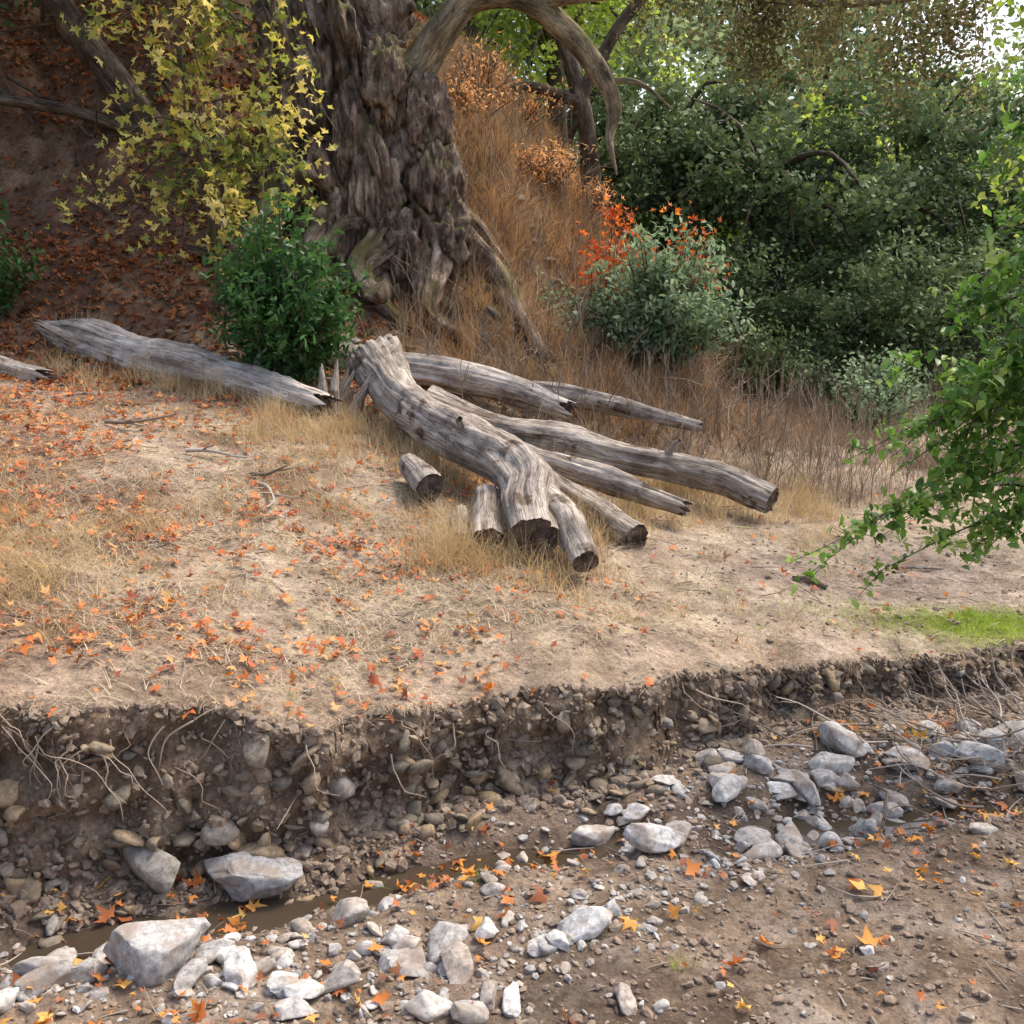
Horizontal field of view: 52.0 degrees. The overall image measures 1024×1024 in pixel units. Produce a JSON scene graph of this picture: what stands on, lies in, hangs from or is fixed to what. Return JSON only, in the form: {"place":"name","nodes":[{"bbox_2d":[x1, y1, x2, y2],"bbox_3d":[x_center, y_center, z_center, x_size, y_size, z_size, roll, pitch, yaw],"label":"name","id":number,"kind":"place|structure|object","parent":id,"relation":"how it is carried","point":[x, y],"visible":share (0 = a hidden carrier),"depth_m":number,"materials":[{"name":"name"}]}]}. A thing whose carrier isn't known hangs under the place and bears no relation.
{"place":"outdoors","nodes":[
{"label":"outdoors","id":0,"kind":"place"},
{"bbox_2d":[0,300,898,775],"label":"dry grass","id":1,"kind":"structure","parent":0,"point":[450,554],"depth_m":7.09,"materials":[{"name":"plant"}]},
{"bbox_2d":[0,0,1023,1023],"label":"ground","id":2,"kind":"structure","parent":0,"point":[69,675],"depth_m":5.34,"materials":[{"name":"soil"}]},
{"bbox_2d":[0,986,19,1013],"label":"river rock","id":3,"kind":"object","parent":2,"relation":"on","point":[8,995],"visible":1,"depth_m":3.66,"materials":[{"name":"stone"}]},
{"bbox_2d":[0,181,50,319],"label":"evergreen shrub","id":4,"kind":"object","parent":2,"relation":"on","point":[7,280],"visible":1,"depth_m":10.51,"materials":[{"name":"green plant"}]},
{"bbox_2d":[0,355,57,384],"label":"fallen log","id":5,"kind":"object","parent":2,"relation":"on","point":[7,364],"visible":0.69,"depth_m":9.51,"materials":[{"name":"grey wood"}]},
{"bbox_2d":[12,956,63,976],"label":"river rock","id":6,"kind":"object","parent":2,"relation":"on","point":[22,967],"visible":0.43,"depth_m":3.81,"materials":[{"name":"stone"}]},
{"bbox_2d":[13,960,73,997],"bbox_3d":[-1.682,1.693,3.775,0.197,0.119,0.097,-12,18,-41],"label":"river rock","id":7,"kind":"object","parent":2,"relation":"on","point":[58,972],"visible":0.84,"depth_m":3.75,"materials":[{"name":"stone"}]},
{"bbox_2d":[66,957,107,983],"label":"river rock","id":8,"kind":"object","parent":2,"relation":"on","point":[91,965],"visible":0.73,"depth_m":3.80,"materials":[{"name":"stone"}]},
{"bbox_2d":[0,0,333,218],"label":"leaning oak tree","id":9,"kind":"object","parent":2,"relation":"on","point":[109,71],"visible":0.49,"depth_m":12.32,"materials":[{"name":"brown plant"}]},
{"bbox_2d":[31,318,344,421],"bbox_3d":[-3.128,-1.367,9.892,3.633,0.864,0.647,5,15,21],"label":"fallen log","id":10,"kind":"object","parent":2,"relation":"on","point":[116,338],"visible":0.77,"depth_m":9.79,"materials":[{"name":"wood"}]},
{"bbox_2d":[174,958,207,995],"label":"river rock","id":11,"kind":"object","parent":2,"relation":"on","point":[191,972],"visible":0.99,"depth_m":3.78,"materials":[{"name":"stone"}]},
{"bbox_2d":[44,0,338,311],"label":"young maple tree","id":12,"kind":"object","parent":2,"relation":"on","point":[240,182],"visible":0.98,"depth_m":10.31,"materials":[{"name":"yellow plant"}]},
{"bbox_2d":[0,0,477,414],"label":"hillside leaf litter","id":13,"kind":"object","parent":2,"relation":"on","point":[49,240],"visible":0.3,"depth_m":11.50,"materials":[{"name":"plant"}]},
{"bbox_2d":[223,945,257,991],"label":"river rock","id":14,"kind":"object","parent":2,"relation":"on","point":[239,967],"visible":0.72,"depth_m":3.82,"materials":[{"name":"stone"}]},
{"bbox_2d":[203,851,302,901],"bbox_3d":[-1.108,1.542,4.493,0.438,0.178,0.239,0,14,0],"label":"boulder","id":15,"kind":"object","parent":2,"relation":"on","point":[243,876],"visible":0.94,"depth_m":4.42,"materials":[{"name":"stone"}]},
{"bbox_2d":[266,970,298,998],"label":"river rock","id":16,"kind":"object","parent":2,"relation":"on","point":[277,981],"visible":0.81,"depth_m":3.77,"materials":[{"name":"stone"}]},
{"bbox_2d":[198,181,374,387],"bbox_3d":[-2.119,-1.990,9.800,1.593,2.118,1.582,0,14,0],"label":"evergreen shrub","id":17,"kind":"object","parent":2,"relation":"on","point":[278,321],"visible":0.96,"depth_m":9.58,"materials":[{"name":"green plant"}]},
{"bbox_2d":[272,997,316,1020],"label":"river rock","id":18,"kind":"object","parent":2,"relation":"on","point":[291,1008],"visible":1,"depth_m":3.64,"materials":[{"name":"stone"}]},
{"bbox_2d":[283,978,323,998],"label":"river rock","id":19,"kind":"object","parent":2,"relation":"on","point":[306,988],"visible":0.95,"depth_m":3.72,"materials":[{"name":"stone"}]},
{"bbox_2d":[321,959,361,994],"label":"river rock","id":20,"kind":"object","parent":2,"relation":"on","point":[346,973],"visible":0.91,"depth_m":3.78,"materials":[{"name":"stone"}]},
{"bbox_2d":[318,359,371,421],"bbox_3d":[-1.561,-1.007,9.466,0.583,0.730,0.372,4,14,17],"label":"broken stump","id":21,"kind":"object","parent":2,"relation":"on","point":[335,386],"visible":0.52,"depth_m":9.44,"materials":[{"name":"grey wood"}]},
{"bbox_2d":[378,947,426,972],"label":"river rock","id":22,"kind":"object","parent":2,"relation":"on","point":[389,958],"visible":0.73,"depth_m":3.92,"materials":[{"name":"stone"}]},
{"bbox_2d":[398,962,429,977],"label":"river rock","id":23,"kind":"object","parent":2,"relation":"on","point":[411,969],"visible":0.94,"depth_m":3.86,"materials":[{"name":"stone"}]},
{"bbox_2d":[398,453,443,502],"bbox_3d":[-0.679,-0.252,7.721,0.213,0.262,0.632,-5,14,-18],"label":"log section","id":24,"kind":"object","parent":2,"relation":"on","point":[416,472],"visible":0.96,"depth_m":7.49,"materials":[{"name":"grey wood"}]},
{"bbox_2d":[404,990,452,1022],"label":"river rock","id":25,"kind":"object","parent":2,"relation":"on","point":[426,1006],"visible":0.96,"depth_m":3.62,"materials":[{"name":"stone"}]},
{"bbox_2d":[427,921,467,963],"bbox_3d":[-0.265,1.634,4.006,0.132,0.098,0.202,12,18,41],"label":"river rock","id":26,"kind":"object","parent":2,"relation":"on","point":[442,935],"visible":0.85,"depth_m":4.00,"materials":[{"name":"stone"}]},
{"bbox_2d":[321,341,575,420],"bbox_3d":[-0.697,-1.357,10.566,2.726,0.794,0.437,2,14,9],"label":"fallen log","id":27,"kind":"object","parent":2,"relation":"on","point":[428,370],"visible":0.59,"depth_m":10.43,"materials":[{"name":"grey wood"}]},
{"bbox_2d":[439,941,473,983],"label":"river rock","id":28,"kind":"object","parent":2,"relation":"on","point":[457,960],"visible":0.94,"depth_m":3.85,"materials":[{"name":"stone"}]},
{"bbox_2d":[450,1000,488,1023],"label":"river rock","id":29,"kind":"object","parent":2,"relation":"on","point":[466,1012],"visible":1,"depth_m":3.60,"materials":[{"name":"stone"}]},
{"bbox_2d":[0,666,939,829],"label":"exposed roots","id":30,"kind":"object","parent":2,"relation":"on","point":[88,747],"visible":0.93,"depth_m":4.40,"materials":[{"name":"wood"}]},
{"bbox_2d":[165,95,779,455],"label":"hillside rocks","id":31,"kind":"object","parent":2,"relation":"on","point":[492,311],"visible":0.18,"depth_m":11.74,"materials":[{"name":"stone"}]},
{"bbox_2d":[347,334,598,571],"bbox_3d":[-0.415,-0.636,8.135,0.636,1.209,4.339,-6,15,-23],"label":"fallen log","id":32,"kind":"object","parent":2,"relation":"on","point":[518,473],"visible":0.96,"depth_m":7.60,"materials":[{"name":"grey wood"}]},
{"bbox_2d":[412,0,545,77],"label":"background tree","id":33,"kind":"object","parent":2,"relation":"on","point":[423,8],"visible":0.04,"depth_m":24.73,"materials":[{"name":"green plant"}]},
{"bbox_2d":[444,31,520,97],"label":"dry orange shrub","id":34,"kind":"object","parent":2,"relation":"on","point":[492,57],"visible":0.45,"depth_m":15.08,"materials":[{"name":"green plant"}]},
{"bbox_2d":[440,60,529,121],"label":"dry orange shrub","id":35,"kind":"object","parent":2,"relation":"on","point":[462,100],"visible":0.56,"depth_m":14.37,"materials":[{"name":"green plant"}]},
{"bbox_2d":[474,916,498,939],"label":"river rock","id":36,"kind":"object","parent":2,"relation":"on","point":[487,929],"visible":0.98,"depth_m":4.04,"materials":[{"name":"stone"}]},
{"bbox_2d":[469,484,505,556],"bbox_3d":[-0.158,0.061,7.013,0.246,0.345,0.846,0,14,0],"label":"log section","id":37,"kind":"object","parent":2,"relation":"on","point":[483,493],"visible":0.81,"depth_m":6.86,"materials":[{"name":"grey wood"}]},
{"bbox_2d":[479,980,496,1009],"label":"river rock","id":38,"kind":"object","parent":2,"relation":"on","point":[488,993],"visible":0.96,"depth_m":3.71,"materials":[{"name":"stone"}]},
{"bbox_2d":[502,981,520,1017],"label":"river rock","id":39,"kind":"object","parent":2,"relation":"on","point":[511,1005],"visible":1,"depth_m":3.69,"materials":[{"name":"stone"}]},
{"bbox_2d":[0,640,1023,932],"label":"bank rubble","id":40,"kind":"object","parent":2,"relation":"on","point":[612,700],"visible":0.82,"depth_m":4.86,"materials":[{"name":"stone"}]},
{"bbox_2d":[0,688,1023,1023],"bbox_3d":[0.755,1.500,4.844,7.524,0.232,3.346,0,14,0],"label":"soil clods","id":41,"kind":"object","parent":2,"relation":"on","point":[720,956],"visible":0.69,"depth_m":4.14,"materials":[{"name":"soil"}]},
{"bbox_2d":[0,329,1023,736],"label":"fallen leaves","id":42,"kind":"object","parent":2,"relation":"on","point":[340,594],"visible":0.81,"depth_m":6.06,"materials":[{"name":"plant"}]},
{"bbox_2d":[0,720,1023,1023],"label":"river rocks","id":43,"kind":"object","parent":2,"relation":"on","point":[352,910],"visible":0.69,"depth_m":4.28,"materials":[{"name":"stone"}]},
{"bbox_2d":[0,707,1023,1023],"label":"gravel","id":44,"kind":"structure","parent":2,"relation":"on","point":[530,969],"depth_m":4.13,"materials":[{"name":"stone"}]},
{"bbox_2d":[0,698,1023,1023],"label":"sycamore leaves","id":45,"kind":"object","parent":2,"relation":"on","point":[412,886],"visible":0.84,"depth_m":4.30,"materials":[{"name":"orange plant"}]},
{"bbox_2d":[0,651,1023,947],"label":"bank rocks","id":46,"kind":"object","parent":2,"relation":"on","point":[152,865],"visible":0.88,"depth_m":4.65,"materials":[{"name":"stone"}]},
{"bbox_2d":[0,383,1023,708],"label":"path pebbles","id":47,"kind":"object","parent":2,"relation":"on","point":[308,691],"visible":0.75,"depth_m":6.57,"materials":[{"name":"stone"}]},
{"bbox_2d":[0,390,1023,1023],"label":"fallen twigs","id":48,"kind":"object","parent":2,"relation":"on","point":[222,452],"visible":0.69,"depth_m":5.83,"materials":[{"name":"wood"}]},
{"bbox_2d":[496,71,573,127],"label":"dry orange shrub","id":49,"kind":"object","parent":2,"relation":"on","point":[532,110],"visible":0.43,"depth_m":15.60,"materials":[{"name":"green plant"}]},
{"bbox_2d":[505,138,576,189],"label":"dry orange shrub","id":50,"kind":"object","parent":2,"relation":"on","point":[532,159],"visible":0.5,"depth_m":14.38,"materials":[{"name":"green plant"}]},
{"bbox_2d":[427,0,687,160],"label":"alder tree","id":51,"kind":"object","parent":2,"relation":"on","point":[550,56],"visible":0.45,"depth_m":19.40,"materials":[{"name":"green plant"}]},
{"bbox_2d":[535,135,601,191],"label":"dry orange shrub","id":52,"kind":"object","parent":2,"relation":"on","point":[562,163],"visible":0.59,"depth_m":14.96,"materials":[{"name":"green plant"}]},
{"bbox_2d":[557,906,612,943],"bbox_3d":[0.280,1.589,4.037,0.219,0.119,0.133,0,14,0],"label":"river rock","id":53,"kind":"object","parent":2,"relation":"on","point":[587,923],"visible":0.88,"depth_m":4.02,"materials":[{"name":"stone"}]},
{"bbox_2d":[431,0,749,216],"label":"background tree","id":54,"kind":"object","parent":2,"relation":"on","point":[680,27],"visible":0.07,"depth_m":25.46,"materials":[{"name":"green plant"}]},
{"bbox_2d":[571,824,614,846],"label":"river rock","id":55,"kind":"object","parent":2,"relation":"on","point":[596,835],"visible":0.89,"depth_m":4.86,"materials":[{"name":"stone"}]},
{"bbox_2d":[571,169,621,218],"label":"dry orange shrub","id":56,"kind":"object","parent":2,"relation":"on","point":[604,201],"visible":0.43,"depth_m":15.60,"materials":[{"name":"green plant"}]},
{"bbox_2d":[538,260,658,358],"bbox_3d":[0.973,-2.376,12.995,1.637,1.440,1.890,0,14,0],"label":"shrub","id":57,"kind":"object","parent":2,"relation":"on","point":[606,319],"visible":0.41,"depth_m":12.79,"materials":[{"name":"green plant"}]},
{"bbox_2d":[554,472,647,548],"bbox_3d":[0.132,-0.372,8.604,0.294,0.646,3.202,-7,15,-25],"label":"fallen log","id":58,"kind":"object","parent":2,"relation":"on","point":[624,523],"visible":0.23,"depth_m":7.46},
{"bbox_2d":[427,385,778,512],"bbox_3d":[0.708,-0.578,9.127,3.174,0.967,0.425,4,14,15],"label":"fallen log","id":59,"kind":"object","parent":2,"relation":"on","point":[742,487],"visible":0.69,"depth_m":9.00,"materials":[{"name":"wood"}]},
{"bbox_2d":[186,0,1022,368],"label":"gnarled sycamore tree","id":60,"kind":"object","parent":2,"relation":"on","point":[390,184],"visible":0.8,"depth_m":11.70,"materials":[{"name":"brown plant"}]},
{"bbox_2d":[523,441,695,515],"bbox_3d":[0.523,-0.342,8.746,2.200,0.501,0.366,12,18,40],"label":"fallen log","id":61,"kind":"object","parent":2,"relation":"on","point":[604,476],"visible":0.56,"depth_m":8.45,"materials":[{"name":"wood"}]},
{"bbox_2d":[568,179,660,327],"bbox_3d":[1.331,-3.164,13.533,1.302,2.167,1.261,-3,14,-11],"label":"poison oak shrub","id":62,"kind":"object","parent":2,"relation":"on","point":[614,215],"visible":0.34,"depth_m":13.35,"materials":[{"name":"orange plant"}]},
{"bbox_2d":[529,380,703,432],"bbox_3d":[0.805,-1.129,10.944,2.356,0.547,0.350,1,14,5],"label":"fallen log","id":63,"kind":"object","parent":2,"relation":"on","point":[643,412],"visible":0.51,"depth_m":10.87,"materials":[{"name":"grey wood"}]},
{"bbox_2d":[484,0,756,265],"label":"background tree","id":64,"kind":"object","parent":2,"relation":"on","point":[682,60],"visible":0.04,"depth_m":31.86,"materials":[{"name":"green plant"}]},
{"bbox_2d":[614,982,637,1015],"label":"river rock","id":65,"kind":"object","parent":2,"relation":"on","point":[625,997],"visible":1,"depth_m":3.66,"materials":[{"name":"stone"}]},
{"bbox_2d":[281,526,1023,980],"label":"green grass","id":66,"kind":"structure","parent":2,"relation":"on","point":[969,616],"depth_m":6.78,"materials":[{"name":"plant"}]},
{"bbox_2d":[622,823,684,852],"bbox_3d":[0.635,1.431,4.652,0.234,0.118,0.185,-9,17,-34],"label":"boulder","id":67,"kind":"object","parent":2,"relation":"on","point":[649,837],"visible":1,"depth_m":4.60,"materials":[{"name":"stone"}]},
{"bbox_2d":[581,211,760,376],"bbox_3d":[1.856,-2.627,12.812,1.955,2.023,2.006,-9,16,-33],"label":"elderberry shrub","id":68,"kind":"object","parent":2,"relation":"on","point":[669,306],"visible":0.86,"depth_m":12.55,"materials":[{"name":"green plant"}]},
{"bbox_2d":[356,4,1023,511],"bbox_3d":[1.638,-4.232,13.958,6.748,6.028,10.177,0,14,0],"label":"hillside grass","id":69,"kind":"structure","parent":2,"relation":"on","point":[473,127],"depth_m":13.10,"materials":[{"name":"plant"}]},
{"bbox_2d":[486,0,896,218],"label":"oak tree","id":70,"kind":"object","parent":2,"relation":"on","point":[580,86],"visible":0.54,"depth_m":16.08,"materials":[{"name":"brown plant"}]},
{"bbox_2d":[649,200,736,348],"bbox_3d":[2.397,-2.952,13.638,1.211,2.141,1.202,-5,15,-19],"label":"poison oak shrub","id":71,"kind":"object","parent":2,"relation":"on","point":[695,218],"visible":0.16,"depth_m":13.47,"materials":[{"name":"red plant"}]},
{"bbox_2d":[569,29,836,312],"bbox_3d":[2.769,-6.129,19.759,6.144,5.462,5.642,1,14,2],"label":"oak tree","id":72,"kind":"object","parent":2,"relation":"on","point":[627,153],"visible":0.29,"depth_m":18.57,"materials":[{"name":"green plant"}]},
{"bbox_2d":[712,773,741,802],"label":"river rock","id":73,"kind":"object","parent":2,"relation":"on","point":[726,788],"visible":1,"depth_m":5.06,"materials":[{"name":"stone"}]},
{"bbox_2d":[733,826,771,845],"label":"river rock","id":74,"kind":"object","parent":2,"relation":"on","point":[751,835],"visible":0.77,"depth_m":4.81,"materials":[{"name":"stone"}]},
{"bbox_2d":[743,753,773,774],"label":"river rock","id":75,"kind":"object","parent":2,"relation":"on","point":[760,764],"visible":0.97,"depth_m":5.26,"materials":[{"name":"stone"}]},
{"bbox_2d":[713,309,828,400],"bbox_3d":[3.352,-2.017,14.159,1.662,1.468,1.623,-6,15,-23],"label":"coyote brush shrub","id":76,"kind":"object","parent":2,"relation":"on","point":[755,341],"visible":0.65,"depth_m":13.91,"materials":[{"name":"green plant"}]},
{"bbox_2d":[600,33,959,382],"bbox_3d":[4.683,-4.637,17.329,6.486,5.766,5.955,-4,14,-17],"label":"oak tree","id":77,"kind":"object","parent":2,"relation":"on","point":[717,189],"visible":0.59,"depth_m":16.73,"materials":[{"name":"green plant"}]},
{"bbox_2d":[625,42,935,312],"bbox_3d":[5.182,-6.353,21.817,6.369,6.848,6.078,3,14,12],"label":"alder tree","id":78,"kind":"object","parent":2,"relation":"on","point":[804,96],"visible":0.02,"depth_m":21.01,"materials":[{"name":"green plant"}]},
{"bbox_2d":[639,3,932,285],"bbox_3d":[9.125,-13.069,37.020,11.306,12.904,13.497,3,14,11],"label":"background tree","id":79,"kind":"object","parent":2,"relation":"on","point":[717,88],"visible":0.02,"depth_m":35.89,"materials":[{"name":"green plant"}]},
{"bbox_2d":[650,222,924,388],"bbox_3d":[3.923,-3.081,15.963,4.553,2.500,3.416,3,14,12],"label":"scrub oak shrub","id":80,"kind":"object","parent":2,"relation":"on","point":[776,304],"visible":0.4,"depth_m":15.65,"materials":[{"name":"green plant"}]},
{"bbox_2d":[776,820,802,847],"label":"river rock","id":81,"kind":"object","parent":2,"relation":"on","point":[789,832],"visible":0.73,"depth_m":4.84,"materials":[{"name":"stone"}]},
{"bbox_2d":[595,0,1015,339],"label":"background tree","id":82,"kind":"object","parent":2,"relation":"on","point":[804,87],"visible":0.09,"depth_m":24.81,"materials":[{"name":"green plant"}]},
{"bbox_2d":[790,769,820,805],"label":"river rock","id":83,"kind":"object","parent":2,"relation":"on","point":[804,786],"visible":0.9,"depth_m":5.16,"materials":[{"name":"stone"}]},
{"bbox_2d":[807,751,854,774],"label":"river rock","id":84,"kind":"object","parent":2,"relation":"on","point":[836,763],"visible":0.81,"depth_m":5.36,"materials":[{"name":"stone"}]},
{"bbox_2d":[817,721,870,757],"bbox_3d":[1.751,1.199,5.562,0.174,0.144,0.320,-6,15,-22],"label":"river rock","id":85,"kind":"object","parent":2,"relation":"on","point":[836,736],"visible":0.94,"depth_m":5.50,"materials":[{"name":"stone"}]},
{"bbox_2d":[848,818,876,837],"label":"river rock","id":86,"kind":"object","parent":2,"relation":"on","point":[868,826],"visible":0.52,"depth_m":4.94,"materials":[{"name":"stone"}]},
{"bbox_2d":[704,639,1023,833],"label":"brush pile","id":87,"kind":"object","parent":2,"relation":"on","point":[999,716],"visible":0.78,"depth_m":5.61,"materials":[{"name":"wood"}]},
{"bbox_2d":[807,341,937,429],"bbox_3d":[4.634,-1.530,13.461,1.458,1.326,1.863,0,14,0],"label":"coyote brush shrub","id":88,"kind":"object","parent":2,"relation":"on","point":[891,395],"visible":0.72,"depth_m":13.32,"materials":[{"name":"green plant"}]},
{"bbox_2d":[739,33,1023,385],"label":"oak tree","id":89,"kind":"object","parent":2,"relation":"on","point":[965,180],"visible":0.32,"depth_m":17.14,"materials":[{"name":"green plant"}]},
{"bbox_2d":[779,219,1023,407],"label":"scrub oak shrub","id":90,"kind":"object","parent":2,"relation":"on","point":[901,332],"visible":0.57,"depth_m":14.85,"materials":[{"name":"green plant"}]},
{"bbox_2d":[784,61,1022,348],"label":"alder tree","id":91,"kind":"object","parent":2,"relation":"on","point":[890,153],"visible":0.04,"depth_m":22.15,"materials":[{"name":"green plant"}]},
{"bbox_2d":[784,68,1023,609],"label":"coast live oak sapling","id":92,"kind":"object","parent":2,"relation":"on","point":[1001,396],"visible":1,"depth_m":5.22,"materials":[{"name":"green plant"}]},
{"bbox_2d":[882,753,930,770],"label":"river rock","id":93,"kind":"object","parent":2,"relation":"on","point":[924,762],"visible":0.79,"depth_m":5.36,"materials":[{"name":"stone"}]},
{"bbox_2d":[811,215,1023,394],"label":"scrub oak shrub","id":94,"kind":"object","parent":2,"relation":"on","point":[975,258],"visible":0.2,"depth_m":15.54,"materials":[{"name":"green plant"}]},
{"bbox_2d":[826,28,1023,341],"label":"background tree","id":95,"kind":"object","parent":2,"relation":"on","point":[994,124],"visible":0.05,"depth_m":24.81,"materials":[{"name":"green plant"}]},
{"bbox_2d":[929,741,958,759],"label":"river rock","id":96,"kind":"object","parent":2,"relation":"on","point":[948,747],"visible":0.68,"depth_m":5.46,"materials":[{"name":"stone"}]},
{"bbox_2d":[907,118,1023,360],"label":"oak tree","id":97,"kind":"object","parent":2,"relation":"on","point":[991,218],"visible":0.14,"depth_m":19.31,"materials":[{"name":"green plant"}]},
{"bbox_2d":[952,741,1006,770],"bbox_3d":[2.408,1.251,5.421,0.262,0.136,0.149,5,14,19],"label":"river rock","id":98,"kind":"object","parent":2,"relation":"on","point":[964,749],"visible":0.82,"depth_m":5.36,"materials":[{"name":"stone"}]},
{"bbox_2d":[953,0,1023,236],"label":"willow tree","id":99,"kind":"object","parent":2,"relation":"on","point":[996,43],"visible":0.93,"depth_m":8.52,"materials":[{"name":"green plant"}]},
{"bbox_2d":[7,805,1023,967],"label":"creek water","id":100,"kind":"structure","parent":0,"point":[276,913],"depth_m":4.53,"materials":[{"name":"brown liquid"}]},
{"bbox_2d":[103,917,210,986],"bbox_3d":[-1.319,1.630,3.949,0.301,0.265,0.322,10,17,35],"label":"boulder","id":101,"kind":"object","parent":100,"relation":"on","point":[151,953],"visible":0.95,"depth_m":3.83,"materials":[{"name":"stone"}]},
{"bbox_2d":[866,801,903,817],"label":"river rock","id":102,"kind":"object","parent":100,"relation":"in","point":[897,812],"visible":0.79,"depth_m":5.12,"materials":[{"name":"stone"}]},
{"bbox_2d":[432,0,1023,243],"label":"sky","id":103,"kind":"structure","parent":0,"point":[1003,10],"materials":[{"name":"white"}]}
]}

